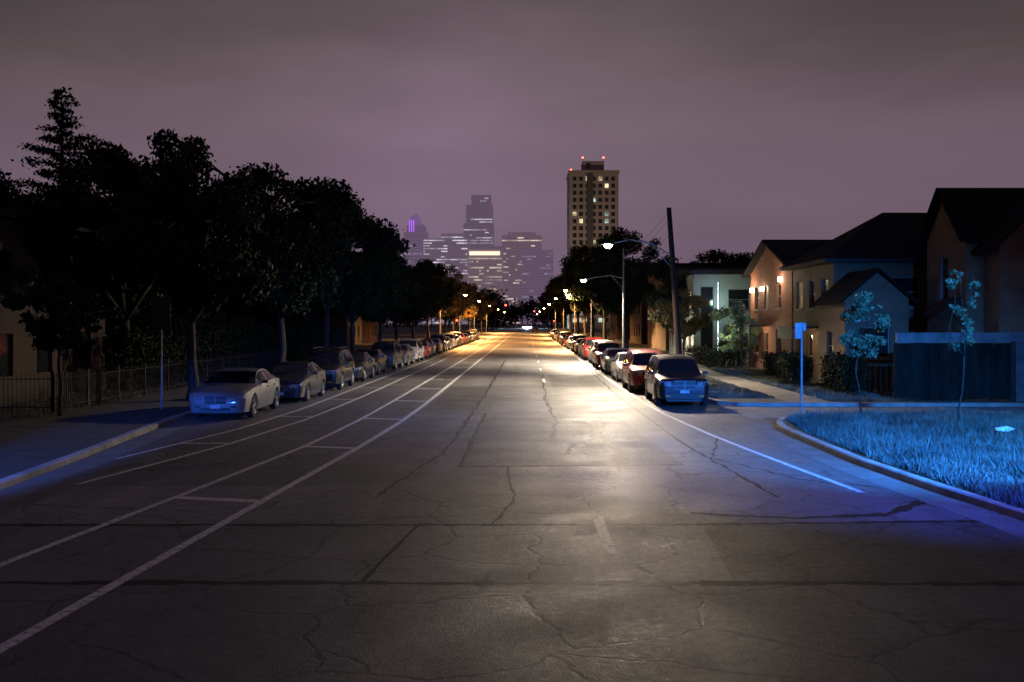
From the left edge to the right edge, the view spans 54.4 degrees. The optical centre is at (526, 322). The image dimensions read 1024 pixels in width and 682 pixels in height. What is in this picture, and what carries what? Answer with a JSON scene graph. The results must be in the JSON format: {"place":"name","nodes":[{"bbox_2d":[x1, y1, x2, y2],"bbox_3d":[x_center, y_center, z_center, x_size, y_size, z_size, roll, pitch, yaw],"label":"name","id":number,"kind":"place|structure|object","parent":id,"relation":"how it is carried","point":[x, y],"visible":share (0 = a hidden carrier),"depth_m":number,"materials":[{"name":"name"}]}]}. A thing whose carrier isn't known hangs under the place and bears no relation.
{"place":"outdoors","nodes":[
{"label":"outdoors","id":0,"kind":"place"},
{"bbox_2d":[0,388,172,423],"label":"grass","id":1,"kind":"structure","parent":0,"point":[33,414],"depth_m":34.60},
{"bbox_2d":[201,309,255,358],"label":"house","id":2,"kind":"structure","parent":0,"point":[240,318],"depth_m":75.14,"materials":[{"name":"brick"}]},
{"bbox_2d":[0,327,502,437],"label":"sidewalk","id":3,"kind":"structure","parent":0,"point":[17,428],"depth_m":30.88,"materials":[{"name":"concrete"}]},
{"bbox_2d":[0,325,512,478],"bbox_3d":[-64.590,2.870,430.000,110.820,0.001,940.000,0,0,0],"label":"dirt verge","id":4,"kind":"structure","parent":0,"point":[23,452],"depth_m":27.67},
{"bbox_2d":[0,168,91,265],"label":"street tree","id":5,"kind":"object","parent":4,"relation":"on","point":[53,241],"visible":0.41,"depth_m":36.82,"materials":[{"name":"green plant"}]},
{"bbox_2d":[0,204,104,404],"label":"brick house","id":6,"kind":"structure","parent":4,"relation":"on","point":[19,356],"depth_m":36.46,"materials":[{"name":"brown brick"}]},
{"bbox_2d":[0,262,123,415],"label":"young tree","id":7,"kind":"object","parent":4,"relation":"on","point":[57,329],"visible":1,"depth_m":30.30,"materials":[{"name":"green plant"}]},
{"bbox_2d":[11,87,142,360],"bbox_3d":[-21.188,-3.930,46.088,7.579,13.863,6.692,0,0,34],"label":"pine tree","id":8,"kind":"object","parent":4,"relation":"on","point":[64,123],"visible":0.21,"depth_m":45.78,"materials":[{"name":"green plant"}]},
{"bbox_2d":[2,138,218,391],"bbox_3d":[-16.248,-2.256,40.306,8.218,10.567,9.734,0,0,35],"label":"street tree","id":9,"kind":"object","parent":4,"relation":"on","point":[115,169],"visible":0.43,"depth_m":39.68,"materials":[{"name":"green plant"}]},
{"bbox_2d":[93,170,174,363],"bbox_3d":[-19.222,-2.618,49.690,8.673,11.330,8.348,0,0,-17],"label":"street tree","id":10,"kind":"object","parent":4,"relation":"on","point":[114,201],"visible":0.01,"depth_m":46.97,"materials":[{"name":"green plant"}]},
{"bbox_2d":[0,348,278,412],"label":"iron fence","id":11,"kind":"object","parent":4,"relation":"on","point":[205,368],"visible":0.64,"depth_m":37.40,"materials":[{"name":"metal"}]},
{"bbox_2d":[105,293,199,372],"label":"house","id":12,"kind":"structure","parent":4,"relation":"on","point":[106,361],"depth_m":56.00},
{"bbox_2d":[151,294,170,408],"bbox_3d":[-12.100,0.975,32.992,0.640,3.850,0.085,0,0,0],"label":"parking sign","id":13,"kind":"object","parent":4,"relation":"on","point":[161,313],"visible":1,"depth_m":32.95,"materials":[{"name":"metal"}]},
{"bbox_2d":[109,241,216,384],"bbox_3d":[-17.012,-0.607,46.469,6.243,7.211,6.122,0,0,12],"label":"street tree","id":14,"kind":"object","parent":4,"relation":"on","point":[143,318],"visible":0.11,"depth_m":45.50,"materials":[{"name":"green plant"}]},
{"bbox_2d":[93,128,303,399],"bbox_3d":[-12.207,-2.090,36.696,7.490,10.246,7.209,0,0,-7],"label":"street tree","id":15,"kind":"object","parent":4,"relation":"on","point":[143,239],"visible":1,"depth_m":35.49,"materials":[{"name":"green plant"}]},
{"bbox_2d":[102,321,333,390],"bbox_3d":[-16.327,1.553,59.970,2.013,3.237,40.394,0,0,0],"label":"hedge","id":16,"kind":"object","parent":4,"relation":"on","point":[301,343],"visible":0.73,"depth_m":49.35,"materials":[{"name":"green plant"}]},
{"bbox_2d":[200,192,298,345],"bbox_3d":[-17.658,-2.591,60.694,10.198,11.252,8.609,0,0,-9],"label":"street tree","id":17,"kind":"object","parent":4,"relation":"on","point":[236,303],"visible":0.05,"depth_m":59.32,"materials":[{"name":"green plant"}]},
{"bbox_2d":[240,300,302,326],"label":"street tree","id":18,"kind":"object","parent":4,"relation":"on","point":[270,317],"visible":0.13,"depth_m":67.03,"materials":[{"name":"green plant"}]},
{"bbox_2d":[217,162,358,363],"bbox_3d":[-12.010,-2.337,48.990,7.803,10.768,7.652,0,0,-16],"label":"street tree","id":19,"kind":"object","parent":4,"relation":"on","point":[330,204],"visible":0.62,"depth_m":48.95,"materials":[{"name":"green plant"}]},
{"bbox_2d":[297,302,346,340],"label":"street tree","id":20,"kind":"object","parent":4,"relation":"on","point":[314,318],"visible":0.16,"depth_m":77.82,"materials":[{"name":"green plant"}]},
{"bbox_2d":[265,185,415,348],"bbox_3d":[-12.587,-2.702,60.951,9.852,11.618,8.413,0,0,-30],"label":"street tree","id":21,"kind":"object","parent":4,"relation":"on","point":[376,237],"visible":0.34,"depth_m":59.89,"materials":[{"name":"green plant"}]},
{"bbox_2d":[305,240,403,350],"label":"street tree","id":22,"kind":"object","parent":4,"relation":"on","point":[383,286],"visible":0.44,"depth_m":71.41,"materials":[{"name":"green plant"}]},
{"bbox_2d":[358,250,424,341],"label":"street tree","id":23,"kind":"object","parent":4,"relation":"on","point":[407,282],"visible":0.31,"depth_m":82.92,"materials":[{"name":"green plant"}]},
{"bbox_2d":[390,258,438,341],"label":"street tree","id":24,"kind":"object","parent":4,"relation":"on","point":[410,311],"visible":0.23,"depth_m":96.46,"materials":[{"name":"green plant"}]},
{"bbox_2d":[400,266,447,338],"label":"street tree","id":25,"kind":"object","parent":4,"relation":"on","point":[441,298],"visible":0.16,"depth_m":111.49,"materials":[{"name":"green plant"}]},
{"bbox_2d":[414,260,461,337],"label":"street tree","id":26,"kind":"object","parent":4,"relation":"on","point":[446,304],"visible":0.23,"depth_m":125.30,"materials":[{"name":"green plant"}]},
{"bbox_2d":[425,264,464,333],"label":"street tree","id":27,"kind":"object","parent":4,"relation":"on","point":[457,304],"visible":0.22,"depth_m":140.91,"materials":[{"name":"green plant"}]},
{"bbox_2d":[437,281,468,332],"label":"street tree","id":28,"kind":"object","parent":4,"relation":"on","point":[446,317],"visible":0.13,"depth_m":156.65,"materials":[{"name":"green plant"}]},
{"bbox_2d":[448,285,478,331],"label":"street tree","id":29,"kind":"object","parent":4,"relation":"on","point":[470,309],"visible":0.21,"depth_m":174.45,"materials":[{"name":"green plant"}]},
{"bbox_2d":[455,278,479,331],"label":"street tree","id":30,"kind":"object","parent":4,"relation":"on","point":[465,283],"visible":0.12,"depth_m":191.93,"materials":[{"name":"green plant"}]},
{"bbox_2d":[463,292,490,329],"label":"street tree","id":31,"kind":"object","parent":4,"relation":"on","point":[480,296],"visible":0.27,"depth_m":211.94,"materials":[{"name":"green plant"}]},
{"bbox_2d":[329,314,361,345],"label":"house","id":32,"kind":"structure","parent":0,"point":[340,329],"depth_m":122.00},
{"bbox_2d":[362,315,378,342],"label":"house","id":33,"kind":"structure","parent":0,"point":[369,332],"depth_m":140.00,"materials":[{"name":"brick"}]},
{"bbox_2d":[423,233,468,323],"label":"office block","id":34,"kind":"structure","parent":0,"point":[447,249],"depth_m":1450.00,"materials":[{"name":"grey"}]},
{"bbox_2d":[404,211,499,323],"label":"crowned skyscraper","id":35,"kind":"structure","parent":0,"point":[416,233],"depth_m":1500.00,"materials":[{"name":"grey"}]},
{"bbox_2d":[468,249,502,324],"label":"office block","id":36,"kind":"structure","parent":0,"point":[484,271],"depth_m":1300.00,"materials":[{"name":"grey"}]},
{"bbox_2d":[0,326,1012,583],"bbox_3d":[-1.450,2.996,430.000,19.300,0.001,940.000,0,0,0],"label":"road","id":37,"kind":"structure","parent":0,"point":[442,490],"depth_m":17.52,"materials":[{"name":"asphalt"}]},
{"bbox_2d":[189,368,279,416],"bbox_3d":[-9.550,2.257,32.891,2.243,1.473,5.046,0,0,-1],"label":"parked car","id":38,"kind":"object","parent":37,"relation":"on","point":[249,391],"visible":1,"depth_m":31.38,"materials":[{"name":"paint"}]},
{"bbox_2d":[0,325,514,489],"bbox_3d":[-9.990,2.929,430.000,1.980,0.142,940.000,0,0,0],"label":"kerb","id":39,"kind":"structure","parent":37,"relation":"on","point":[18,477],"depth_m":22.01,"materials":[{"name":"concrete"}]},
{"bbox_2d":[0,364,586,523],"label":"asphalt patch","id":40,"kind":"object","parent":37,"relation":"on","point":[290,505],"visible":1,"depth_m":16.36,"materials":[{"name":"asphalt"}]},
{"bbox_2d":[270,361,325,400],"bbox_3d":[-9.113,2.270,39.041,2.121,1.449,4.546,0,0,0],"label":"parked car","id":41,"kind":"object","parent":37,"relation":"on","point":[304,380],"visible":0.69,"depth_m":38.12,"materials":[{"name":"paint"}]},
{"bbox_2d":[307,347,354,389],"bbox_3d":[-9.101,2.076,45.549,2.211,1.836,4.796,0,0,0],"label":"parked car","id":42,"kind":"object","parent":37,"relation":"on","point":[337,365],"visible":0.59,"depth_m":44.71,"materials":[{"name":"paint"}]},
{"bbox_2d":[350,351,374,380],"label":"parked car","id":43,"kind":"object","parent":37,"relation":"on","point":[364,362],"visible":0.48,"depth_m":51.13,"materials":[{"name":"paint"}]},
{"bbox_2d":[356,348,386,374],"bbox_3d":[-9.265,2.270,58.093,2.121,1.449,4.546,0,0,-1],"label":"parked car","id":44,"kind":"object","parent":37,"relation":"on","point":[379,357],"visible":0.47,"depth_m":57.56,"materials":[{"name":"paint"}]},
{"bbox_2d":[371,340,402,369],"bbox_3d":[-9.133,2.076,64.149,2.211,1.836,4.796,0,0,0],"label":"parked car","id":45,"kind":"object","parent":37,"relation":"on","point":[392,351],"visible":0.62,"depth_m":63.35,"materials":[{"name":"paint"}]},
{"bbox_2d":[400,344,413,365],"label":"parked car","id":46,"kind":"object","parent":37,"relation":"on","point":[408,352],"visible":0.38,"depth_m":69.53,"materials":[{"name":"paint"}]},
{"bbox_2d":[399,339,423,361],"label":"parked car","id":47,"kind":"object","parent":37,"relation":"on","point":[416,345],"visible":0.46,"depth_m":76.07,"materials":[{"name":"paint"}]},
{"bbox_2d":[0,326,862,652],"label":"road markings","id":48,"kind":"object","parent":37,"relation":"on","point":[598,522],"visible":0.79,"depth_m":17.09,"materials":[{"name":"paint"}]},
{"bbox_2d":[430,333,447,351],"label":"parked car","id":49,"kind":"object","parent":37,"relation":"on","point":[442,338],"visible":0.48,"depth_m":101.80,"materials":[{"name":"paint"}]},
{"bbox_2d":[0,359,1023,586],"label":"tar seams","id":50,"kind":"object","parent":37,"relation":"on","point":[618,458],"visible":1,"depth_m":14.73,"materials":[{"name":"asphalt"}]},
{"bbox_2d":[0,326,1023,538],"bbox_3d":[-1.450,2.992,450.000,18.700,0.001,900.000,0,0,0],"label":"gutter","id":51,"kind":"object","parent":37,"relation":"on","point":[770,431],"visible":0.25,"depth_m":19.69,"materials":[{"name":"concrete"}]},
{"bbox_2d":[3,408,1020,531],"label":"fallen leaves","id":52,"kind":"object","parent":37,"relation":"on","point":[710,408],"visible":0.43,"depth_m":18.89,"materials":[{"name":"brown plant"}]},
{"bbox_2d":[581,336,602,359],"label":"parked car","id":53,"kind":"object","parent":37,"relation":"on","point":[587,341],"visible":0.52,"depth_m":79.16,"materials":[{"name":"paint"}]},
{"bbox_2d":[592,339,620,368],"bbox_3d":[5.376,2.076,65.666,2.211,1.836,4.796,0,0,0],"label":"parked car","id":54,"kind":"object","parent":37,"relation":"on","point":[599,348],"visible":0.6,"depth_m":64.90,"materials":[{"name":"paint"}]},
{"bbox_2d":[600,348,630,374],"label":"parked car","id":55,"kind":"object","parent":37,"relation":"on","point":[608,355],"visible":0.56,"depth_m":57.98,"materials":[{"name":"paint"}]},
{"bbox_2d":[611,352,626,381],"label":"parked car","id":56,"kind":"object","parent":37,"relation":"on","point":[616,365],"visible":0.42,"depth_m":50.75,"materials":[{"name":"paint"}]},
{"bbox_2d":[622,347,662,391],"bbox_3d":[5.339,2.076,44.266,2.211,1.836,4.796,0,0,0],"label":"parked car","id":57,"kind":"object","parent":37,"relation":"on","point":[635,362],"visible":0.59,"depth_m":43.37,"materials":[{"name":"paint"}]},
{"bbox_2d":[645,352,708,404],"bbox_3d":[5.578,2.076,37.366,2.211,1.836,4.796,0,0,0],"label":"parked car","id":58,"kind":"object","parent":37,"relation":"on","point":[674,377],"visible":1,"depth_m":35.76,"materials":[{"name":"paint"}]},
{"bbox_2d":[425,375,1023,580],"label":"asphalt patch","id":59,"kind":"object","parent":37,"relation":"on","point":[967,551],"visible":1,"depth_m":13.91,"materials":[{"name":"asphalt"}]},
{"bbox_2d":[0,584,1023,681],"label":"cross street","id":60,"kind":"structure","parent":0,"point":[494,633],"depth_m":9.58,"materials":[{"name":"asphalt"}]},
{"bbox_2d":[0,0,1023,277],"label":"sky","id":61,"kind":"structure","parent":0,"point":[753,121],"materials":[{"name":"purple"}]},
{"bbox_2d":[502,232,541,323],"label":"office tower","id":62,"kind":"structure","parent":0,"point":[514,244],"depth_m":1500.00,"materials":[{"name":"glass"}]},
{"bbox_2d":[522,250,552,323],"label":"office tower","id":63,"kind":"structure","parent":0,"point":[537,269],"depth_m":1380.00,"materials":[{"name":"grey"}]},
{"bbox_2d":[382,324,778,421],"bbox_3d":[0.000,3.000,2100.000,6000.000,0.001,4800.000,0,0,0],"label":"ground","id":64,"kind":"structure","parent":0,"point":[772,419],"depth_m":912.59,"materials":[{"name":"soil"}]},
{"bbox_2d":[383,286,515,326],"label":"distant trees","id":65,"kind":"object","parent":64,"relation":"on","point":[493,295],"visible":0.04,"depth_m":556.57,"materials":[{"name":"green plant"}]},
{"bbox_2d":[463,195,493,248],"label":"stepped skyscraper","id":66,"kind":"structure","parent":64,"relation":"on","point":[478,229],"depth_m":1503.00,"materials":[{"name":"grey"}]},
{"bbox_2d":[467,296,565,326],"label":"distant trees","id":67,"kind":"object","parent":64,"relation":"on","point":[513,313],"visible":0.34,"depth_m":585.50,"materials":[{"name":"green plant"}]},
{"bbox_2d":[566,157,619,328],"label":"apartment tower","id":68,"kind":"structure","parent":64,"relation":"on","point":[592,201],"depth_m":450.00,"materials":[{"name":"concrete"}]},
{"bbox_2d":[536,326,1023,406],"bbox_3d":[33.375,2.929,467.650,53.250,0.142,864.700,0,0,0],"label":"kerb","id":69,"kind":"structure","parent":64,"relation":"on","point":[874,404],"depth_m":35.30,"materials":[{"name":"concrete"}]},
{"bbox_2d":[775,414,1023,520],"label":"kerb","id":70,"kind":"structure","parent":64,"relation":"on","point":[973,498],"depth_m":18.56,"materials":[{"name":"concrete"}]},
{"bbox_2d":[610,313,629,339],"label":"house","id":71,"kind":"structure","parent":0,"point":[615,326],"depth_m":165.12,"materials":[{"name":"brick"}]},
{"bbox_2d":[544,327,830,401],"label":"sidewalk","id":72,"kind":"structure","parent":0,"point":[783,394],"depth_m":43.02,"materials":[{"name":"concrete"}]},
{"bbox_2d":[751,269,792,368],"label":"walls","id":73,"kind":"structure","parent":0,"point":[772,304],"depth_m":58.52,"materials":[{"name":"paint"}]},
{"bbox_2d":[742,240,829,276],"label":"roof","id":74,"kind":"structure","parent":73,"relation":"on","point":[769,255],"depth_m":58.28,"materials":[{"name":"black"}]},
{"bbox_2d":[536,325,1014,402],"bbox_3d":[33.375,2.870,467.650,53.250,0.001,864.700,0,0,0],"label":"lawn","id":75,"kind":"structure","parent":0,"point":[598,333],"depth_m":42.47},
{"bbox_2d":[538,285,560,328],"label":"street tree","id":76,"kind":"object","parent":75,"relation":"on","point":[544,303],"visible":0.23,"depth_m":309.78,"materials":[{"name":"green plant"}]},
{"bbox_2d":[546,293,571,331],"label":"street tree","id":77,"kind":"object","parent":75,"relation":"on","point":[549,296],"visible":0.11,"depth_m":204.23,"materials":[{"name":"green plant"}]},
{"bbox_2d":[549,268,580,333],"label":"street tree","id":78,"kind":"object","parent":75,"relation":"on","point":[566,308],"visible":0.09,"depth_m":174.59,"materials":[{"name":"green plant"}]},
{"bbox_2d":[548,263,594,334],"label":"street tree","id":79,"kind":"object","parent":75,"relation":"on","point":[556,286],"visible":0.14,"depth_m":151.36,"materials":[{"name":"green plant"}]},
{"bbox_2d":[559,244,626,336],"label":"street tree","id":80,"kind":"object","parent":75,"relation":"on","point":[577,255],"visible":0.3,"depth_m":130.03,"materials":[{"name":"green plant"}]},
{"bbox_2d":[579,248,624,347],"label":"street lamp","id":81,"kind":"object","parent":75,"relation":"on","point":[623,330],"visible":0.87,"depth_m":74.96,"materials":[{"name":"metal"}]},
{"bbox_2d":[564,245,640,339],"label":"street tree","id":82,"kind":"object","parent":75,"relation":"on","point":[581,291],"visible":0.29,"depth_m":111.74,"materials":[{"name":"green plant"}]},
{"bbox_2d":[586,226,681,347],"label":"street tree","id":83,"kind":"object","parent":75,"relation":"on","point":[607,290],"visible":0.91,"depth_m":90.80,"materials":[{"name":"green plant"}]},
{"bbox_2d":[602,207,681,353],"bbox_3d":[5.850,-1.423,62.415,4.140,8.670,25.171,0,0,0],"label":"utility pole","id":84,"kind":"object","parent":75,"relation":"on","point":[677,330],"visible":0.97,"depth_m":49.89,"materials":[{"name":"brown wood"}]},
{"bbox_2d":[642,275,687,342],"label":"street tree","id":85,"kind":"object","parent":75,"relation":"on","point":[667,293],"visible":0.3,"depth_m":78.92,"materials":[{"name":"green plant"}]},
{"bbox_2d":[645,289,711,354],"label":"street tree","id":86,"kind":"object","parent":75,"relation":"on","point":[664,312],"visible":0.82,"depth_m":70.49,"materials":[{"name":"green plant"}]},
{"bbox_2d":[630,263,732,343],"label":"house","id":87,"kind":"structure","parent":75,"relation":"on","point":[638,326],"depth_m":132.32,"materials":[{"name":"brick"}]},
{"bbox_2d":[645,266,746,350],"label":"flat block","id":88,"kind":"structure","parent":75,"relation":"on","point":[658,336],"depth_m":103.25,"materials":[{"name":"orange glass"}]},
{"bbox_2d":[685,344,723,367],"bbox_3d":[11.808,2.293,67.026,1.323,1.620,10.384,0,0,0],"label":"hedge","id":89,"kind":"object","parent":75,"relation":"on","point":[706,356],"visible":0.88,"depth_m":64.22,"materials":[{"name":"green plant"}]},
{"bbox_2d":[666,270,750,359],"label":"flat block","id":90,"kind":"structure","parent":75,"relation":"on","point":[718,289],"depth_m":75.00,"materials":[{"name":"paint"}]},
{"bbox_2d":[685,249,753,265],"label":"street tree","id":91,"kind":"object","parent":75,"relation":"on","point":[739,259],"visible":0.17,"depth_m":111.02,"materials":[{"name":"green plant"}]},
{"bbox_2d":[714,340,748,366],"bbox_3d":[13.387,2.064,65.028,2.058,2.064,2.508,0,0,0],"label":"hedge","id":92,"kind":"object","parent":75,"relation":"on","point":[727,356],"visible":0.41,"depth_m":64.48,"materials":[{"name":"green plant"}]},
{"bbox_2d":[708,299,761,368],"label":"ornamental tree","id":93,"kind":"object","parent":75,"relation":"on","point":[735,310],"visible":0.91,"depth_m":61.28,"materials":[{"name":"green plant"}]},
{"bbox_2d":[704,375,774,397],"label":"grass","id":94,"kind":"structure","parent":75,"relation":"on","point":[726,389],"depth_m":40.41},
{"bbox_2d":[741,325,770,369],"bbox_3d":[13.740,1.525,59.750,1.280,2.750,2.300,0,0,0],"label":"porch","id":95,"kind":"object","parent":75,"relation":"on","point":[745,329],"visible":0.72,"depth_m":59.15,"materials":[{"name":"metal"}]},
{"bbox_2d":[761,349,805,376],"bbox_3d":[13.451,2.263,51.716,2.123,1.747,2.994,0,0,0],"label":"hedge","id":96,"kind":"object","parent":75,"relation":"on","point":[771,357],"visible":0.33,"depth_m":51.51,"materials":[{"name":"green plant"}]},
{"bbox_2d":[772,352,814,385],"bbox_3d":[12.074,2.212,45.021,1.562,1.766,2.464,0,0,0],"label":"hedge","id":97,"kind":"object","parent":75,"relation":"on","point":[789,367],"visible":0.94,"depth_m":44.28,"materials":[{"name":"green plant"}]},
{"bbox_2d":[710,367,921,401],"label":"grass","id":98,"kind":"structure","parent":75,"relation":"on","point":[757,375],"depth_m":41.25,"materials":[{"name":"plant"}]},
{"bbox_2d":[818,350,869,393],"bbox_3d":[12.891,2.102,40.505,1.559,1.929,3.399,0,0,0],"label":"hedge","id":99,"kind":"object","parent":75,"relation":"on","point":[842,370],"visible":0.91,"depth_m":39.65,"materials":[{"name":"green plant"}]},
{"bbox_2d":[893,333,1023,401],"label":"fence","id":100,"kind":"object","parent":75,"relation":"on","point":[935,371],"visible":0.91,"depth_m":36.50,"materials":[{"name":"brown wood"}]},
{"bbox_2d":[793,263,926,389],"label":"walls","id":101,"kind":"structure","parent":0,"point":[811,285],"depth_m":46.00,"materials":[{"name":"beige"}]},
{"bbox_2d":[777,326,818,374],"bbox_3d":[13.440,1.550,49.000,1.500,2.700,2.800,0,0,0],"label":"porch","id":102,"kind":"object","parent":101,"relation":"attached to","point":[785,332],"visible":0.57,"depth_m":48.54,"materials":[{"name":"metal"}]},
{"bbox_2d":[779,213,926,305],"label":"roof","id":103,"kind":"structure","parent":101,"relation":"on","point":[886,238],"depth_m":46.04,"materials":[{"name":"black"}]},
{"bbox_2d":[715,407,1023,417],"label":"alley","id":104,"kind":"structure","parent":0,"point":[762,412],"depth_m":34.12,"materials":[{"name":"concrete"}]},
{"bbox_2d":[782,401,1023,508],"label":"lawn","id":105,"kind":"structure","parent":0,"point":[788,424],"depth_m":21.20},
{"bbox_2d":[795,322,805,413],"bbox_3d":[8.360,1.435,30.397,0.320,2.870,0.074,0,0,0],"label":"bus stop sign","id":106,"kind":"object","parent":105,"relation":"on","point":[800,327],"visible":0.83,"depth_m":30.37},
{"bbox_2d":[838,291,891,413],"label":"sapling","id":107,"kind":"object","parent":105,"relation":"on","point":[867,343],"visible":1,"depth_m":30.18,"materials":[{"name":"green plant"}]},
{"bbox_2d":[945,268,980,420],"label":"sapling","id":108,"kind":"object","parent":105,"relation":"on","point":[967,329],"visible":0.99,"depth_m":27.26,"materials":[{"name":"green plant"}]},
{"bbox_2d":[927,235,1023,344],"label":"walls","id":109,"kind":"structure","parent":0,"point":[997,273],"depth_m":39.20,"materials":[{"name":"paint"}]},
{"bbox_2d":[922,297,960,316],"bbox_3d":[16.845,-0.610,40.400,0.890,0.780,1.800,0,0,0],"label":"awning","id":110,"kind":"object","parent":109,"relation":"attached to","point":[940,308],"visible":0.92,"depth_m":40.30,"materials":[{"name":"metal"}]},
{"bbox_2d":[914,188,1023,254],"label":"roof","id":111,"kind":"structure","parent":109,"relation":"on","point":[991,219],"depth_m":40.13,"materials":[{"name":"black"}]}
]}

